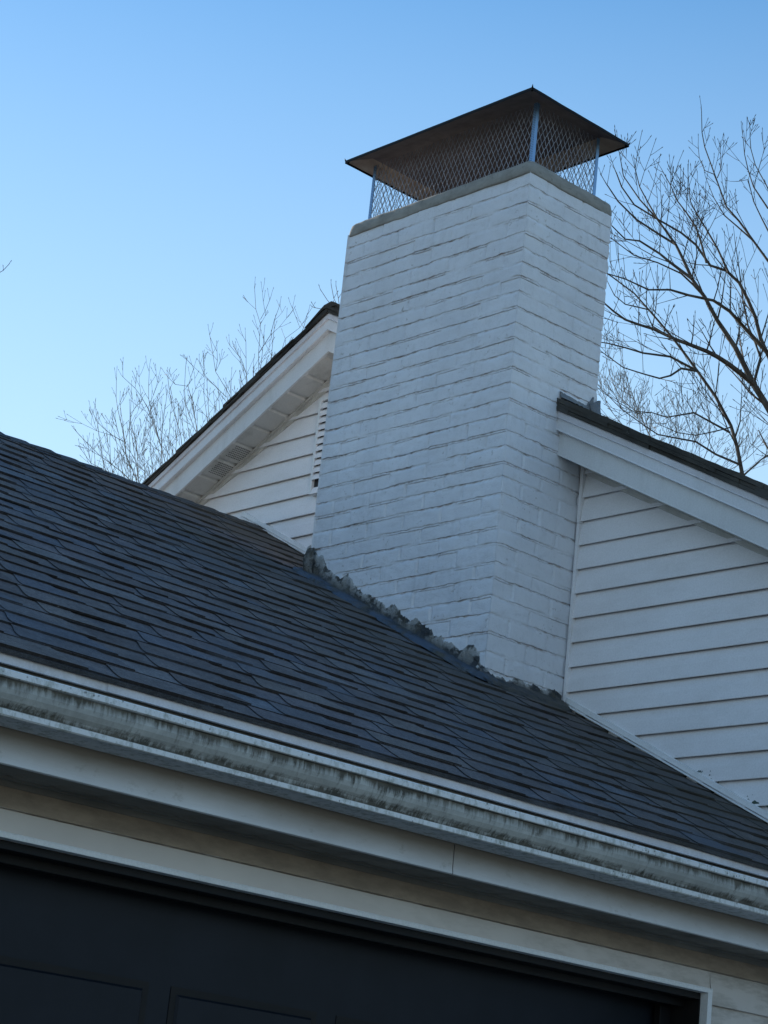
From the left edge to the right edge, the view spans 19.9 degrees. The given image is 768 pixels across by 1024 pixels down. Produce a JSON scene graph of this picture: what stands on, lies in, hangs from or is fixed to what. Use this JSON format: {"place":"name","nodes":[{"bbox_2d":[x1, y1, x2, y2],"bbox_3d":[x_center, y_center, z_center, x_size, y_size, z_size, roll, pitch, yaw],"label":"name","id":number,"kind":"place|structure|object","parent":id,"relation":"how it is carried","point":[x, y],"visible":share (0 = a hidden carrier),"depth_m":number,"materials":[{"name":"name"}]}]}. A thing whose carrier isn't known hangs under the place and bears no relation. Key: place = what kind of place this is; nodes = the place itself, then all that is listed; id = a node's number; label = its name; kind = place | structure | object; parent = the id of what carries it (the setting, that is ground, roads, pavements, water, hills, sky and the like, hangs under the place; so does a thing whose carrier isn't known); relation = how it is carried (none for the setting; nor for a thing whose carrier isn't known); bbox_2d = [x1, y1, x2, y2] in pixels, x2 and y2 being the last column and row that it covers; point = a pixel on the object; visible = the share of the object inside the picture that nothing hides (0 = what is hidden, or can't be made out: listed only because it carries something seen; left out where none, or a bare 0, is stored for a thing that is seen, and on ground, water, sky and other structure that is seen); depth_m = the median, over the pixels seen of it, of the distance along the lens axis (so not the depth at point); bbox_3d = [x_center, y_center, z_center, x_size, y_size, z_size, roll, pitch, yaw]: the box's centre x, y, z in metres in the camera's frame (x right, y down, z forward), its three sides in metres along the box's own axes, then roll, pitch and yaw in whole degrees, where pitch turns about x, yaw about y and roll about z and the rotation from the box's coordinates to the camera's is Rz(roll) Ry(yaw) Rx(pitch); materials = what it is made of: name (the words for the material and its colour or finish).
{"place":"outdoors","nodes":[
{"label":"outdoors","id":0,"kind":"place"},
{"bbox_2d":[0,0,767,484],"label":"sky","id":1,"kind":"structure","parent":0,"point":[162,161],"materials":[{"name":"blue"}]},
{"label":"ground","id":2,"kind":"structure","parent":0,"visible":0},
{"bbox_2d":[56,355,191,482],"bbox_3d":[-2.533,2.538,17.959,1.424,8.689,2.328,4,-18,7],"label":"bare tree","id":3,"kind":"object","parent":2,"relation":"on","point":[142,453],"visible":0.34,"depth_m":19.19,"materials":[{"name":"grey plant"}]},
{"bbox_2d":[161,280,314,440],"bbox_3d":[-1.760,2.326,18.816,1.508,9.770,2.214,4,-18,8],"label":"bare tree","id":4,"kind":"object","parent":2,"relation":"on","point":[192,404],"visible":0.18,"depth_m":20.19,"materials":[{"name":"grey plant"}]},
{"bbox_2d":[311,285,340,308],"bbox_3d":[-0.486,2.643,19.923,1.468,10.085,0.377,14,-19,-22],"label":"bare tree","id":5,"kind":"object","parent":2,"relation":"on","point":[326,298],"visible":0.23,"depth_m":21.16,"materials":[{"name":"brown plant"}]},
{"bbox_2d":[0,432,767,1023],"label":"garage","id":6,"kind":"structure","parent":2,"relation":"on","point":[180,676],"depth_m":6.01,"materials":[{"name":"tile"}]},
{"bbox_2d":[0,865,654,1023],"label":"garage door","id":7,"kind":"structure","parent":6,"relation":"in","point":[72,952],"depth_m":5.74,"materials":[{"name":"black paint"}]},
{"bbox_2d":[292,84,629,711],"bbox_3d":[0.308,-0.352,9.285,0.639,2.741,1.220,21,-23,-39],"label":"chimney","id":8,"kind":"object","parent":6,"relation":"on","point":[467,350],"visible":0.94,"depth_m":9.08,"materials":[{"name":"brick"}]},
{"bbox_2d":[0,301,767,1017],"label":"house","id":9,"kind":"structure","parent":2,"relation":"on","point":[666,657],"depth_m":8.54,"materials":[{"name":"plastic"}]},
{"bbox_2d":[588,125,767,455],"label":"bare tree","id":10,"kind":"object","parent":2,"relation":"on","point":[746,375],"visible":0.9,"depth_m":15.14,"materials":[{"name":"brown plant"}]},
{"bbox_2d":[597,329,767,472],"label":"bare tree","id":11,"kind":"object","parent":2,"relation":"on","point":[642,407],"visible":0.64,"depth_m":22.27,"materials":[{"name":"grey plant"}]},
{"bbox_2d":[598,231,767,474],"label":"bare tree","id":12,"kind":"object","parent":2,"relation":"on","point":[693,368],"visible":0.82,"depth_m":13.09,"materials":[{"name":"brown plant"}]},
{"bbox_2d":[688,96,767,261],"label":"bare tree","id":13,"kind":"object","parent":2,"relation":"on","point":[748,235],"visible":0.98,"depth_m":17.16,"materials":[{"name":"brown plant"}]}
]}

